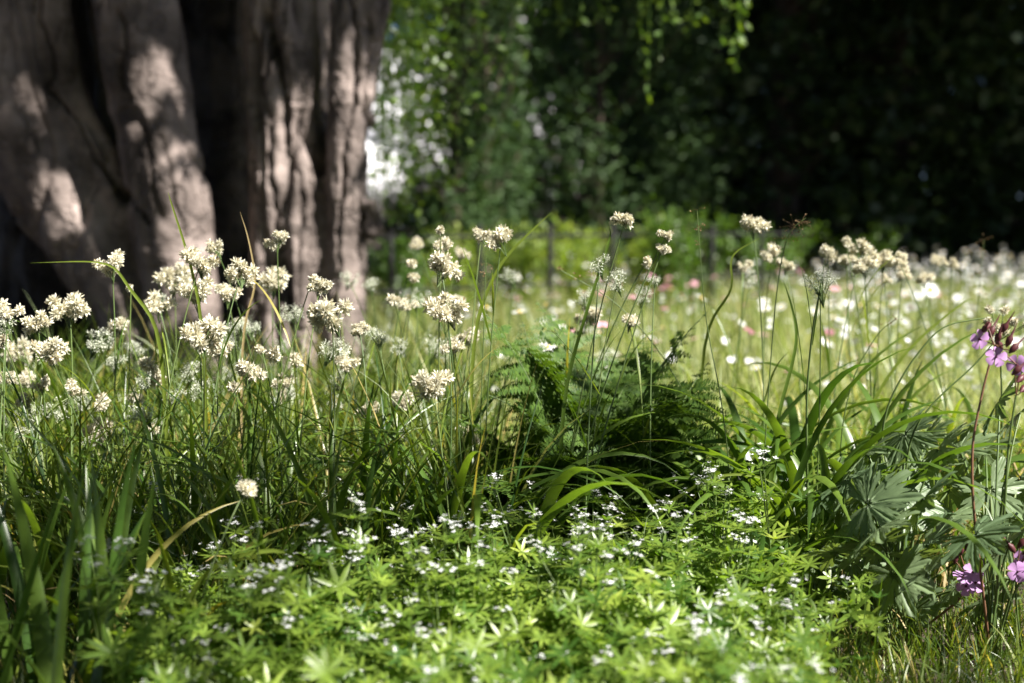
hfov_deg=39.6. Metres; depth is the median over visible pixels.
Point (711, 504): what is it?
woodruff sprig
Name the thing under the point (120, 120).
beech tree
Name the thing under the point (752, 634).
woodruff sprig
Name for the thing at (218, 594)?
woodruff sprig
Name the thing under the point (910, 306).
daisy
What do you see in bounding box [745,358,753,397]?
daisy
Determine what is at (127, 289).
white woodrush
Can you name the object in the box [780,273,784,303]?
daisy
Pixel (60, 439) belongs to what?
grass
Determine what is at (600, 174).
tree
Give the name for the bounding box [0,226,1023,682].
ground
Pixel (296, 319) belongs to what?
white woodrush
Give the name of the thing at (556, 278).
daisy
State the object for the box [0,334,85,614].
white woodrush
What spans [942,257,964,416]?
white woodrush
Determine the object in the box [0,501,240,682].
strap leaf clump
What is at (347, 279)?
white woodrush
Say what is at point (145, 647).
woodruff sprig
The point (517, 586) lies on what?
woodruff sprig
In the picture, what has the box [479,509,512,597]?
woodruff sprig
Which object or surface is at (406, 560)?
woodruff sprig
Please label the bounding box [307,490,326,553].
woodruff sprig
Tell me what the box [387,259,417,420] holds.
white woodrush
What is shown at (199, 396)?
white woodrush
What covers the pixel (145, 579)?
woodruff sprig
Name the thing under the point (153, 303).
white woodrush
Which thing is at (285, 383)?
white woodrush
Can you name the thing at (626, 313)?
grass stalk
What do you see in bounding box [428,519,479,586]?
woodruff sprig
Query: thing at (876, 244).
shrub
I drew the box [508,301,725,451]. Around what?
fern
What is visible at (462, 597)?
woodruff sprig
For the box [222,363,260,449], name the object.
white woodrush
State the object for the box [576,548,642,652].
woodruff sprig
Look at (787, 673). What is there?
woodruff sprig
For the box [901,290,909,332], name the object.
daisy
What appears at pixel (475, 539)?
woodruff sprig
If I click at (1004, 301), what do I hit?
daisy
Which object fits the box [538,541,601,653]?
woodruff sprig
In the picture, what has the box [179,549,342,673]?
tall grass
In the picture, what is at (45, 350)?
white woodrush
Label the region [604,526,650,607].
woodruff sprig
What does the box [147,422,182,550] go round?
white woodrush
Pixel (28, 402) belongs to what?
white woodrush
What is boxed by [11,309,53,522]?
white woodrush
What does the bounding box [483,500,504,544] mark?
woodruff sprig
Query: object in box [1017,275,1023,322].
daisy
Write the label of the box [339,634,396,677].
woodruff sprig
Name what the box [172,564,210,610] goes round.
woodruff sprig
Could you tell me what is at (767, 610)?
woodruff sprig
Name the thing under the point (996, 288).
daisy
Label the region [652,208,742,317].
shrub
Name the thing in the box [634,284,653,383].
white woodrush
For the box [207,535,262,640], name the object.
woodruff sprig
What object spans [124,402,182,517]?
white woodrush
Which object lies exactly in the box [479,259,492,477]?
grass stalk
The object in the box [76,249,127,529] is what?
white woodrush
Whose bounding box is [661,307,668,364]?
pink campion
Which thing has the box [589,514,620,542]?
woodruff sprig
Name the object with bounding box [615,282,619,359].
pink campion
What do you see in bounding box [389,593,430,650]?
woodruff sprig
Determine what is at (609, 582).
woodruff sprig
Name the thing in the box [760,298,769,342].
daisy
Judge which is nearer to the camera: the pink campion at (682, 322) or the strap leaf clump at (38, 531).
the strap leaf clump at (38, 531)
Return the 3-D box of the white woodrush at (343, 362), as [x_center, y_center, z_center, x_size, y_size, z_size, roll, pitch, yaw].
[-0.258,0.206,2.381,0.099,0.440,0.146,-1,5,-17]
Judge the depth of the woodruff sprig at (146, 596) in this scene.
1.58 m
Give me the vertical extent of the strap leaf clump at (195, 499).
0.427 m
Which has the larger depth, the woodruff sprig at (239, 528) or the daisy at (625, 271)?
the daisy at (625, 271)
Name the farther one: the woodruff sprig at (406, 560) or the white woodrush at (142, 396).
the white woodrush at (142, 396)
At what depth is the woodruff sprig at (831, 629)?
1.74 m
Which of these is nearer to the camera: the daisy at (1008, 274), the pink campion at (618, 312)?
the pink campion at (618, 312)
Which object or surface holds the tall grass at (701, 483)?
on the ground at (972, 636)
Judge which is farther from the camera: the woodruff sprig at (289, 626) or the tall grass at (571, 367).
the tall grass at (571, 367)
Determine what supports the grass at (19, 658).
on the ground at (972, 636)
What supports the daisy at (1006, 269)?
on the ground at (972, 636)
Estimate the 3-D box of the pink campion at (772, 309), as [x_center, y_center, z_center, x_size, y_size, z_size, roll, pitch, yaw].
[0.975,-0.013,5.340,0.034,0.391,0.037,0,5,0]
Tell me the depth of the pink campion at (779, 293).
7.18 m
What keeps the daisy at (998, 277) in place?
on the ground at (972, 636)
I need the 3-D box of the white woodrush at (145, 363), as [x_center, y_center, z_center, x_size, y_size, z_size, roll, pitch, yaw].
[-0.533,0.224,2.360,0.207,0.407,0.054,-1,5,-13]
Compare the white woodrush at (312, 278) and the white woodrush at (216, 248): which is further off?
the white woodrush at (216, 248)
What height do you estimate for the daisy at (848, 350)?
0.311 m
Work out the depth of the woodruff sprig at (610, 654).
1.52 m
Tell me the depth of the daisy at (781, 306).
5.29 m
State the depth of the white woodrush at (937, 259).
3.30 m
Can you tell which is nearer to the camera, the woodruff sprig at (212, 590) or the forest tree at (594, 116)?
the woodruff sprig at (212, 590)
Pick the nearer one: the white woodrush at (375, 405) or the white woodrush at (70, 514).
the white woodrush at (70, 514)
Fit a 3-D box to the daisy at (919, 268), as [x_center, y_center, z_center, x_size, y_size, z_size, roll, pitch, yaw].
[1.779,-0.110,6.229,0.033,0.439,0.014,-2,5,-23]
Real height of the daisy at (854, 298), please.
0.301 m
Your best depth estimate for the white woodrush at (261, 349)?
2.20 m
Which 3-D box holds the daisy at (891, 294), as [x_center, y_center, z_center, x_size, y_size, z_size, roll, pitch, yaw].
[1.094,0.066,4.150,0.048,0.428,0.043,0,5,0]
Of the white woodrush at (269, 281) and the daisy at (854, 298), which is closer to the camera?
the white woodrush at (269, 281)
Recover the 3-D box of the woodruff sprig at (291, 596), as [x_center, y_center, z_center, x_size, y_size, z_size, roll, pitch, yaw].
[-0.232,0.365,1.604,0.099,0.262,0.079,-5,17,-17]
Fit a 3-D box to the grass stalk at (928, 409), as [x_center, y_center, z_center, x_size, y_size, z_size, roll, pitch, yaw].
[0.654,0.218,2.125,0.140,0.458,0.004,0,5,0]
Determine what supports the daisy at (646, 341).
on the ground at (972, 636)
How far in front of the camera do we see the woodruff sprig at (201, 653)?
1.49 m
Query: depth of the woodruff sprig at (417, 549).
1.80 m
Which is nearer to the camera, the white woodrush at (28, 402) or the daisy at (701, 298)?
the white woodrush at (28, 402)
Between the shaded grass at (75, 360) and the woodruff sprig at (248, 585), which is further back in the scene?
the shaded grass at (75, 360)
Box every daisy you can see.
[461,313,470,411]
[483,306,491,375]
[511,309,526,361]
[539,341,554,350]
[554,276,558,312]
[579,328,591,369]
[595,329,603,369]
[620,264,625,279]
[623,269,629,312]
[641,336,651,356]
[660,326,663,383]
[697,294,706,352]
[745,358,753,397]
[749,291,758,348]
[751,365,760,407]
[759,305,770,360]
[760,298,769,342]
[776,303,784,383]
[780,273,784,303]
[801,276,804,325]
[813,293,817,380]
[821,337,830,380]
[827,316,838,344]
[842,326,851,384]
[844,300,854,380]
[851,294,857,331]
[859,304,862,366]
[865,278,872,322]
[866,279,873,335]
[868,288,872,343]
[874,279,879,317]
[881,291,895,397]
[888,304,894,392]
[888,311,896,353]
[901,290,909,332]
[903,303,917,371]
[912,291,924,356]
[917,266,921,332]
[922,281,939,412]
[933,296,936,398]
[934,264,941,304]
[950,268,953,353]
[953,293,962,390]
[963,304,968,360]
[966,305,978,354]
[973,266,977,303]
[975,289,982,373]
[990,266,995,315]
[991,286,1001,402]
[992,267,995,324]
[998,253,1003,306]
[998,259,1000,299]
[998,299,1011,375]
[1001,263,1007,316]
[1002,268,1008,298]
[1004,273,1012,317]
[1006,254,1011,297]
[1011,337,1022,412]
[1016,314,1023,391]
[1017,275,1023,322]
[1017,281,1023,382]
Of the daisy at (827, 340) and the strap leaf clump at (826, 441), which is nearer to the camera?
the strap leaf clump at (826, 441)
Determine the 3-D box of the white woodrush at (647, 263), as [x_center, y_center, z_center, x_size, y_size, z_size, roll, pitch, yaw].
[0.120,0.144,2.325,0.203,0.572,0.109,3,5,30]
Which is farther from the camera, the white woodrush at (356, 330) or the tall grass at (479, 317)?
the tall grass at (479, 317)
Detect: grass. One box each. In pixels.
[0,289,660,678]
[0,578,343,682]
[1,267,394,397]
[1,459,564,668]
[38,261,170,519]
[168,193,209,521]
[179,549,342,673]
[240,213,255,526]
[242,386,330,596]
[294,261,1023,504]
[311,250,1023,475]
[367,335,993,546]
[469,212,551,494]
[558,226,610,559]
[639,473,797,562]
[697,240,755,508]
[766,281,797,615]
[778,569,1023,682]
[779,369,1023,600]
[859,396,1023,617]
[861,300,970,438]
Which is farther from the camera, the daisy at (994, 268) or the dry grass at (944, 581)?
the daisy at (994, 268)
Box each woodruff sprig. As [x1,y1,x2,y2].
[9,491,45,572]
[58,535,120,682]
[70,556,122,682]
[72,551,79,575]
[89,536,193,656]
[124,506,165,586]
[125,586,185,682]
[129,569,175,663]
[129,604,165,678]
[131,505,161,574]
[138,476,174,572]
[172,551,202,591]
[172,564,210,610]
[172,637,225,681]
[175,572,202,604]
[177,585,211,652]
[192,542,229,675]
[194,652,218,680]
[195,565,224,607]
[200,562,233,681]
[207,516,253,607]
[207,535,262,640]
[209,624,244,675]
[225,472,260,568]
[231,564,279,662]
[237,521,279,652]
[245,563,310,673]
[262,559,331,663]
[274,612,308,682]
[275,549,300,587]
[287,541,340,633]
[296,539,331,578]
[302,519,344,633]
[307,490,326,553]
[314,547,364,601]
[320,493,380,676]
[326,530,361,629]
[329,603,364,664]
[334,555,367,614]
[335,630,366,669]
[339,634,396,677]
[341,461,359,603]
[342,536,371,598]
[348,532,402,632]
[363,618,399,671]
[366,564,403,598]
[373,605,414,651]
[379,516,400,543]
[383,503,427,583]
[386,524,437,657]
[386,527,430,611]
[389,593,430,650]
[393,499,418,555]
[393,531,429,568]
[393,547,442,648]
[405,622,436,666]
[410,562,461,662]
[412,524,428,557]
[412,666,446,682]
[415,514,470,632]
[422,532,449,582]
[426,563,484,657]
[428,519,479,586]
[430,624,459,664]
[434,521,478,630]
[443,509,470,612]
[449,540,501,643]
[454,502,509,585]
[454,662,485,682]
[457,522,488,630]
[462,560,506,648]
[473,522,514,603]
[473,534,498,582]
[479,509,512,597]
[483,472,527,641]
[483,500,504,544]
[485,605,517,647]
[495,535,548,626]
[500,568,538,654]
[502,505,533,649]
[508,481,543,556]
[512,500,534,532]
[520,542,558,646]
[522,508,562,591]
[525,654,551,682]
[533,553,569,583]
[534,494,563,534]
[537,519,573,618]
[537,548,573,588]
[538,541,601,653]
[552,522,597,599]
[554,501,605,561]
[555,527,590,607]
[555,651,593,682]
[557,568,615,658]
[560,508,600,638]
[561,505,591,537]
[566,512,588,563]
[567,502,623,594]
[568,524,619,660]
[571,512,613,608]
[575,489,611,566]
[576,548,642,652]
[584,656,613,682]
[586,532,643,586]
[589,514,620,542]
[592,521,630,571]
[598,666,622,682]
[601,637,648,680]
[603,495,636,558]
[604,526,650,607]
[604,569,626,601]
[612,504,670,592]
[617,529,638,562]
[627,629,672,676]
[633,567,673,679]
[639,527,696,596]
[643,659,666,682]
[650,669,688,682]
[653,510,698,605]
[656,488,708,559]
[658,471,685,511]
[670,524,707,652]
[674,613,717,679]
[677,619,706,657]
[680,630,715,682]
[690,461,734,566]
[694,597,758,681]
[695,474,734,563]
[704,485,747,575]
[705,646,735,682]
[706,508,760,599]
[707,532,756,616]
[715,579,748,613]
[715,589,743,628]
[715,589,755,631]
[717,510,757,591]
[729,454,766,528]
[733,674,748,682]
[735,633,769,659]
[736,513,770,614]
[739,442,797,610]
[742,616,772,660]
[743,662,774,682]
[750,584,785,649]
[753,491,773,601]
[766,606,796,647]
[770,659,800,682]
[772,599,797,651]
[780,574,809,650]
[794,628,823,671]
[796,657,834,682]
[813,601,852,677]
[832,575,868,682]
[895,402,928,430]
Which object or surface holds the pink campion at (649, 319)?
on the ground at (972, 636)
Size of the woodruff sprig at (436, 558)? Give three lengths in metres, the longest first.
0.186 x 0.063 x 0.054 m
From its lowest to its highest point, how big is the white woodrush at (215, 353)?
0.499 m
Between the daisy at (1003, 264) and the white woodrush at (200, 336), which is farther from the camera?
the daisy at (1003, 264)
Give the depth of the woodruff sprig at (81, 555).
1.56 m
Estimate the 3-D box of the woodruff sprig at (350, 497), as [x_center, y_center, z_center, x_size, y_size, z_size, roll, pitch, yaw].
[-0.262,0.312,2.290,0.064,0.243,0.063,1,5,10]
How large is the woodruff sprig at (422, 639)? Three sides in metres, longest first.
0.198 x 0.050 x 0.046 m
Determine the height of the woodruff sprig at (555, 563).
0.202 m
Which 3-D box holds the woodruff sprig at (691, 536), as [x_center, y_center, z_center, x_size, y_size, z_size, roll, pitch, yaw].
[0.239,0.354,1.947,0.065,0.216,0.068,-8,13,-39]
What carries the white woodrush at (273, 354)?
on the ground at (972, 636)
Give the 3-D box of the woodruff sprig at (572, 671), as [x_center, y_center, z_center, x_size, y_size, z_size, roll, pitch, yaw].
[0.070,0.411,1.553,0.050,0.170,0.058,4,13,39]
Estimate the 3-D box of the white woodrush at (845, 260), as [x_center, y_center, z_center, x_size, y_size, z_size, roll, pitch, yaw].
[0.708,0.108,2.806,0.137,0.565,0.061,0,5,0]
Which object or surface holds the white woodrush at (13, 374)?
on the ground at (972, 636)
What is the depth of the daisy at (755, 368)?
3.93 m
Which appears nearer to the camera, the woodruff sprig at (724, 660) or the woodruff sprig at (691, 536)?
the woodruff sprig at (724, 660)
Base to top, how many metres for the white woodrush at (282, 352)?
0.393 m
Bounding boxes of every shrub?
[366,232,436,327]
[399,221,488,322]
[483,216,561,313]
[535,211,635,315]
[591,213,671,311]
[636,193,707,321]
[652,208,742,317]
[727,221,828,300]
[818,221,906,289]
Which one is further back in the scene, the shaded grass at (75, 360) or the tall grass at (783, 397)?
the shaded grass at (75, 360)
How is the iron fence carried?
on the ground at (972, 636)
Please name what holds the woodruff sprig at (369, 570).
on the ground at (972, 636)
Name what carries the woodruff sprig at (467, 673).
on the ground at (972, 636)
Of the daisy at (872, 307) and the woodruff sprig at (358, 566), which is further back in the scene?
the daisy at (872, 307)
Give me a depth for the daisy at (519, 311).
4.04 m
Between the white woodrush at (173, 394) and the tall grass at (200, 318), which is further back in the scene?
the white woodrush at (173, 394)
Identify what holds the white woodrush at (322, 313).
on the ground at (972, 636)
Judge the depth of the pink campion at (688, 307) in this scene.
6.57 m
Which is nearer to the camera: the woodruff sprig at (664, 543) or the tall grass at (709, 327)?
the woodruff sprig at (664, 543)
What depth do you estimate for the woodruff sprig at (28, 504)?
2.05 m
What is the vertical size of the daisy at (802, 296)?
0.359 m
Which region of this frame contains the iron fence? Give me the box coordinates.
[365,224,802,336]
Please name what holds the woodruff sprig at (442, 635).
on the ground at (972, 636)
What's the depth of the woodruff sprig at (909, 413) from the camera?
2.51 m
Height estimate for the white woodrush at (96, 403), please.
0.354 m
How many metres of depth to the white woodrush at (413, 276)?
2.70 m
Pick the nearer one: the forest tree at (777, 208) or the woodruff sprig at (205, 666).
the woodruff sprig at (205, 666)
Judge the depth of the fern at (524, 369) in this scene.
2.37 m
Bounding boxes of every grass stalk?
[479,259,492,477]
[558,266,699,509]
[690,207,734,554]
[762,214,812,473]
[790,254,825,604]
[840,317,901,456]
[876,317,984,527]
[900,341,994,621]
[969,236,997,422]
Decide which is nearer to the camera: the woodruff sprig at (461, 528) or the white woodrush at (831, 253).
the woodruff sprig at (461, 528)
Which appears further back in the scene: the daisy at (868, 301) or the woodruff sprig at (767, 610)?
the daisy at (868, 301)
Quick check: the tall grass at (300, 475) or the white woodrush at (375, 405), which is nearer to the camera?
the tall grass at (300, 475)
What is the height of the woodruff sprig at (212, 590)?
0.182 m
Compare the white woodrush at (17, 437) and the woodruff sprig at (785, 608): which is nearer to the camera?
the woodruff sprig at (785, 608)
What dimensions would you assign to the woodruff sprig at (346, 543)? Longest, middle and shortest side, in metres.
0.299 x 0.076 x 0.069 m
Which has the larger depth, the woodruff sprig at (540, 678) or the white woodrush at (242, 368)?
the white woodrush at (242, 368)
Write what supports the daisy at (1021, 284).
on the ground at (972, 636)
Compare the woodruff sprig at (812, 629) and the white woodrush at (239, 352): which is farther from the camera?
the white woodrush at (239, 352)
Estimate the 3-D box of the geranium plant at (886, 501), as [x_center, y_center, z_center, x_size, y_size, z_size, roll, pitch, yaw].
[0.554,0.278,2.115,0.334,0.343,0.574,0,5,0]
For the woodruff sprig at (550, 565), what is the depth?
1.86 m
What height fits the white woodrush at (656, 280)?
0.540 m
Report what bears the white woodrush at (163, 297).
on the ground at (972, 636)
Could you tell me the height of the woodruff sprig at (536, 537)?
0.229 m
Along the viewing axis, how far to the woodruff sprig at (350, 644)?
1.59 m
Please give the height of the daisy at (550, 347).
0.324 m
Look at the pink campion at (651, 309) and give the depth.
4.71 m
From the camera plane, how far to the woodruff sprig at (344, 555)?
1.84 m
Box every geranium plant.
[779,407,986,654]
[941,311,1023,665]
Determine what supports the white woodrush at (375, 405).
on the ground at (972, 636)
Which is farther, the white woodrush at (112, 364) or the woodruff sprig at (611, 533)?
the white woodrush at (112, 364)
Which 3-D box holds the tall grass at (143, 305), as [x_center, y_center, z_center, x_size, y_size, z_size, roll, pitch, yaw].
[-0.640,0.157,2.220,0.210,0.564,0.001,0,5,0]
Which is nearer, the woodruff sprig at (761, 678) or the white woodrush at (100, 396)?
the woodruff sprig at (761, 678)
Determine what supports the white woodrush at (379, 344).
on the ground at (972, 636)
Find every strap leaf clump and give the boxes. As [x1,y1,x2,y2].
[0,365,297,654]
[0,420,157,682]
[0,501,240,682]
[5,357,427,590]
[116,354,520,663]
[144,372,697,574]
[247,408,727,622]
[460,320,1023,631]
[618,401,884,593]
[713,367,1023,578]
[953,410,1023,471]
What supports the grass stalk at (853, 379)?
on the ground at (972, 636)
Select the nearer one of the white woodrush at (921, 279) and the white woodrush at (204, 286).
the white woodrush at (204, 286)
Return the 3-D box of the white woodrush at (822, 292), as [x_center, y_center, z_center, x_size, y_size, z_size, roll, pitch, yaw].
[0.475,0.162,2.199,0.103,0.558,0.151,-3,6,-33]
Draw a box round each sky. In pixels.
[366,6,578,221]
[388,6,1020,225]
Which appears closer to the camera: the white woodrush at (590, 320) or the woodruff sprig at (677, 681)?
the woodruff sprig at (677, 681)
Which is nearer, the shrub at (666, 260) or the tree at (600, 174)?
the shrub at (666, 260)
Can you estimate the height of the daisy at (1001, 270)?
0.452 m
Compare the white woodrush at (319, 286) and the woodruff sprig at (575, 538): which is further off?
the white woodrush at (319, 286)
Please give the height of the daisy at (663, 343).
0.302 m
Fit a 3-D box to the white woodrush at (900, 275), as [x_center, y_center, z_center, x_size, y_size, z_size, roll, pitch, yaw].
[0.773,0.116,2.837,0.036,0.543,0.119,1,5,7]
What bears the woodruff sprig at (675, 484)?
on the ground at (972, 636)
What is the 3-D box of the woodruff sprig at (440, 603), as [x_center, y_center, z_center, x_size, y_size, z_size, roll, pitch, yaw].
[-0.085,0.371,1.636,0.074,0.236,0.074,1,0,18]
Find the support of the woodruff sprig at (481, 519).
on the ground at (972, 636)
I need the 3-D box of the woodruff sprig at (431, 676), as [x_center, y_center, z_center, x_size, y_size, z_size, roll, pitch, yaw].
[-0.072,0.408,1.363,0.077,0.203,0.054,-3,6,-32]
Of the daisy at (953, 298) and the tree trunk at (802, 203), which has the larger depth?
the tree trunk at (802, 203)
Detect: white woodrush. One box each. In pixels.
[0,298,43,634]
[0,319,16,438]
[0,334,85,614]
[0,371,107,552]
[0,392,70,503]
[1,335,65,469]
[2,367,35,455]
[6,374,82,644]
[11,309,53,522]
[13,292,90,536]
[13,425,79,582]
[15,404,43,462]
[20,416,115,494]
[22,395,67,471]
[26,336,130,512]
[29,343,140,600]
[34,327,113,498]
[53,438,94,603]
[60,365,116,479]
[64,391,93,482]
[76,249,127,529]
[94,399,149,553]
[104,354,132,504]
[105,316,129,443]
[112,371,164,544]
[123,292,225,511]
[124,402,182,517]
[125,283,172,526]
[125,340,150,462]
[125,356,215,579]
[125,391,176,527]
[141,313,229,545]
[143,289,203,535]
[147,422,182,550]
[150,246,219,478]
[152,261,229,437]
[162,388,224,549]
[167,335,212,464]
[171,306,261,519]
[175,274,214,515]
[176,359,202,486]
[189,379,266,498]
[190,478,258,682]
[204,238,268,479]
[204,256,261,580]
[209,332,238,452]
[214,282,254,496]
[214,381,245,543]
[216,349,294,485]
[218,327,239,404]
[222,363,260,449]
[229,316,270,479]
[230,339,356,549]
[233,317,283,457]
[235,357,297,547]
[237,320,349,497]
[253,345,324,508]
[254,274,320,500]
[256,265,291,402]
[263,229,301,536]
[267,352,303,557]
[270,387,290,421]
[271,302,359,480]
[272,338,287,412]
[285,387,338,566]
[289,321,374,499]
[292,277,333,588]
[293,381,352,531]
[294,295,353,519]
[302,371,348,543]
[317,336,388,553]
[334,330,393,541]
[339,271,404,508]
[355,400,379,492]
[361,277,396,420]
[365,326,397,493]
[372,297,419,530]
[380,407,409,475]
[383,294,458,462]
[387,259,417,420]
[387,389,464,478]
[389,335,436,486]
[397,272,419,452]
[405,288,424,447]
[409,236,463,418]
[409,369,461,554]
[414,246,472,421]
[421,334,455,447]
[422,236,480,479]
[422,290,495,530]
[426,225,444,496]
[427,248,469,515]
[437,294,465,453]
[439,335,534,501]
[441,322,481,446]
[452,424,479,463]
[459,226,491,544]
[460,224,512,478]
[498,266,520,454]
[519,255,651,451]
[530,211,634,460]
[536,229,673,592]
[544,269,625,536]
[565,287,591,382]
[572,253,609,536]
[573,306,602,386]
[581,242,671,516]
[595,347,620,371]
[605,276,659,533]
[621,313,654,513]
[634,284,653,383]
[701,269,756,457]
[731,259,753,435]
[740,213,791,428]
[743,242,781,418]
[776,257,801,431]
[785,237,874,473]
[801,268,840,490]
[818,243,842,448]
[839,254,897,444]
[841,236,902,424]
[846,249,896,407]
[851,254,878,425]
[856,272,919,438]
[888,265,912,421]
[892,250,948,424]
[899,254,945,420]
[914,271,938,443]
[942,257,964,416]
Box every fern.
[430,307,706,558]
[489,362,765,568]
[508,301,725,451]
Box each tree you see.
[0,0,390,404]
[366,0,750,239]
[366,155,470,285]
[376,0,452,127]
[395,0,510,303]
[400,0,763,259]
[412,0,548,304]
[416,0,541,286]
[417,18,580,251]
[443,0,745,292]
[448,0,496,264]
[493,0,923,273]
[496,0,1019,286]
[505,0,864,261]
[517,0,933,264]
[533,9,766,249]
[642,0,1023,282]
[667,0,1023,270]
[748,4,1023,255]
[755,0,1023,281]
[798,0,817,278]
[917,0,1023,268]
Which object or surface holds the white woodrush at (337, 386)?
on the ground at (972, 636)
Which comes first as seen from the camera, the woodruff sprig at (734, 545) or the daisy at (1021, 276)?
the woodruff sprig at (734, 545)
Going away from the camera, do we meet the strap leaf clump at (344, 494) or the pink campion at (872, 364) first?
the strap leaf clump at (344, 494)
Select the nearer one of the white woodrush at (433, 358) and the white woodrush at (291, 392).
the white woodrush at (291, 392)
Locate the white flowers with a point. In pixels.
(969, 326)
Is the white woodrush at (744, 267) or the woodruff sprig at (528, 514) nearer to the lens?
the woodruff sprig at (528, 514)
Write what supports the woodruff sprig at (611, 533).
on the ground at (972, 636)
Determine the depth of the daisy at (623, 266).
7.46 m
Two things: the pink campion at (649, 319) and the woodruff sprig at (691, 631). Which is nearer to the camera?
the woodruff sprig at (691, 631)
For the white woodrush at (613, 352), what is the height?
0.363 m
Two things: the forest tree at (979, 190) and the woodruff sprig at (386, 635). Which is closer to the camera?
the woodruff sprig at (386, 635)
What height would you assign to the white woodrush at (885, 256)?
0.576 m
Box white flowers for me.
[382,251,1023,411]
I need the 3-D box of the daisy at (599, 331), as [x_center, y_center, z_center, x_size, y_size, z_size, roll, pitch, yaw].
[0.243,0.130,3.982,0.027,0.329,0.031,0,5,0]
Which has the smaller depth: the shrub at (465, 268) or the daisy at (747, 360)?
the daisy at (747, 360)
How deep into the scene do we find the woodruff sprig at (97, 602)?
1.59 m
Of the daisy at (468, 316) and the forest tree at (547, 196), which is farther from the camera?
the forest tree at (547, 196)
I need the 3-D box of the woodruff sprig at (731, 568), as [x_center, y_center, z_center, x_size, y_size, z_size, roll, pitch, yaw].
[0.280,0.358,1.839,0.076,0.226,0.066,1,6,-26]
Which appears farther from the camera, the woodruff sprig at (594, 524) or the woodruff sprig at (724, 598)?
the woodruff sprig at (594, 524)
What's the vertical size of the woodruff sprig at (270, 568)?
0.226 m
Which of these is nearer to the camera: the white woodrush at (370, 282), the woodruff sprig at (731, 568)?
the woodruff sprig at (731, 568)
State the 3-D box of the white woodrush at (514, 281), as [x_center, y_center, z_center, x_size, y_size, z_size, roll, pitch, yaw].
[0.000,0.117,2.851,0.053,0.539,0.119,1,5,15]
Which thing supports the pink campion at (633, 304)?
on the ground at (972, 636)
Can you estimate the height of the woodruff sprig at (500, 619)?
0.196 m
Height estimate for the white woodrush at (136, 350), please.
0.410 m
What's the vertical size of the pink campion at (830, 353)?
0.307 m
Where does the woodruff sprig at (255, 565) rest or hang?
on the ground at (972, 636)
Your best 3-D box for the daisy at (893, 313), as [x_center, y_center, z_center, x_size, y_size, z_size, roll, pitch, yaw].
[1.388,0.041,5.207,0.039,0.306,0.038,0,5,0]
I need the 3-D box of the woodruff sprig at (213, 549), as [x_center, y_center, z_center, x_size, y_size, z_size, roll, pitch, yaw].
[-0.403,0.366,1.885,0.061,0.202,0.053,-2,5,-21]
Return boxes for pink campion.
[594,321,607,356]
[609,281,614,338]
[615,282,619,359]
[628,295,639,335]
[647,294,652,358]
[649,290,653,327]
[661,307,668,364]
[662,283,671,343]
[678,292,683,371]
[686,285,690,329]
[690,337,697,368]
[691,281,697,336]
[744,327,754,395]
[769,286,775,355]
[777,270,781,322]
[824,329,834,335]
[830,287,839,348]
[830,335,830,370]
[865,344,877,397]
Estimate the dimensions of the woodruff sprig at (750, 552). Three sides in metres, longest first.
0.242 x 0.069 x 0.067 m
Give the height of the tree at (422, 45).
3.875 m
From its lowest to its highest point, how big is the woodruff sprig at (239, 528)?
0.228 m
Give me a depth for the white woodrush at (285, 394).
2.79 m
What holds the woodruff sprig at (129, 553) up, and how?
on the ground at (972, 636)
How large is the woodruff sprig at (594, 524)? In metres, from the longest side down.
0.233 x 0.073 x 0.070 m
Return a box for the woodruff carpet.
[74,481,893,682]
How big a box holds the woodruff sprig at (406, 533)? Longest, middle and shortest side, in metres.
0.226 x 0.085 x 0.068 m
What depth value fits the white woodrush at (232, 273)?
2.19 m
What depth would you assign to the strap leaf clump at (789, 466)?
2.22 m
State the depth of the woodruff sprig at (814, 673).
1.40 m
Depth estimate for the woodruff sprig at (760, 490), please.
1.96 m
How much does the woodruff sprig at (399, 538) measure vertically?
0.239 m
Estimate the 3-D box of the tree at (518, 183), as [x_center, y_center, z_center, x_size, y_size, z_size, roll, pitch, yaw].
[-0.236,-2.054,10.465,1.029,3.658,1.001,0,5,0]
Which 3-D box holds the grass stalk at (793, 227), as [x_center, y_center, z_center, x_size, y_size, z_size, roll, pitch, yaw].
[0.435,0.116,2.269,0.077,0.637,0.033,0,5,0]
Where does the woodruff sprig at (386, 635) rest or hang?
on the ground at (972, 636)
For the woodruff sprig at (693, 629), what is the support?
on the ground at (972, 636)
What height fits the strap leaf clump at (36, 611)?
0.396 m
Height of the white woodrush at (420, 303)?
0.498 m
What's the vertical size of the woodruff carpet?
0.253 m
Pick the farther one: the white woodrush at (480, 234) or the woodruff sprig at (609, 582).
the white woodrush at (480, 234)
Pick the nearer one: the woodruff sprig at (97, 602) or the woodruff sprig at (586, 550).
the woodruff sprig at (97, 602)
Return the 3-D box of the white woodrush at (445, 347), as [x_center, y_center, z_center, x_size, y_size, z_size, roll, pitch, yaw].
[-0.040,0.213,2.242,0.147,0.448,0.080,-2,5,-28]
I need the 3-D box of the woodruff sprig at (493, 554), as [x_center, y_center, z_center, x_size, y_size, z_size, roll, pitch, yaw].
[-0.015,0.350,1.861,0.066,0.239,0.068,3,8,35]
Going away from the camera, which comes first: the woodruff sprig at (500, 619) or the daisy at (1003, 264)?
the woodruff sprig at (500, 619)

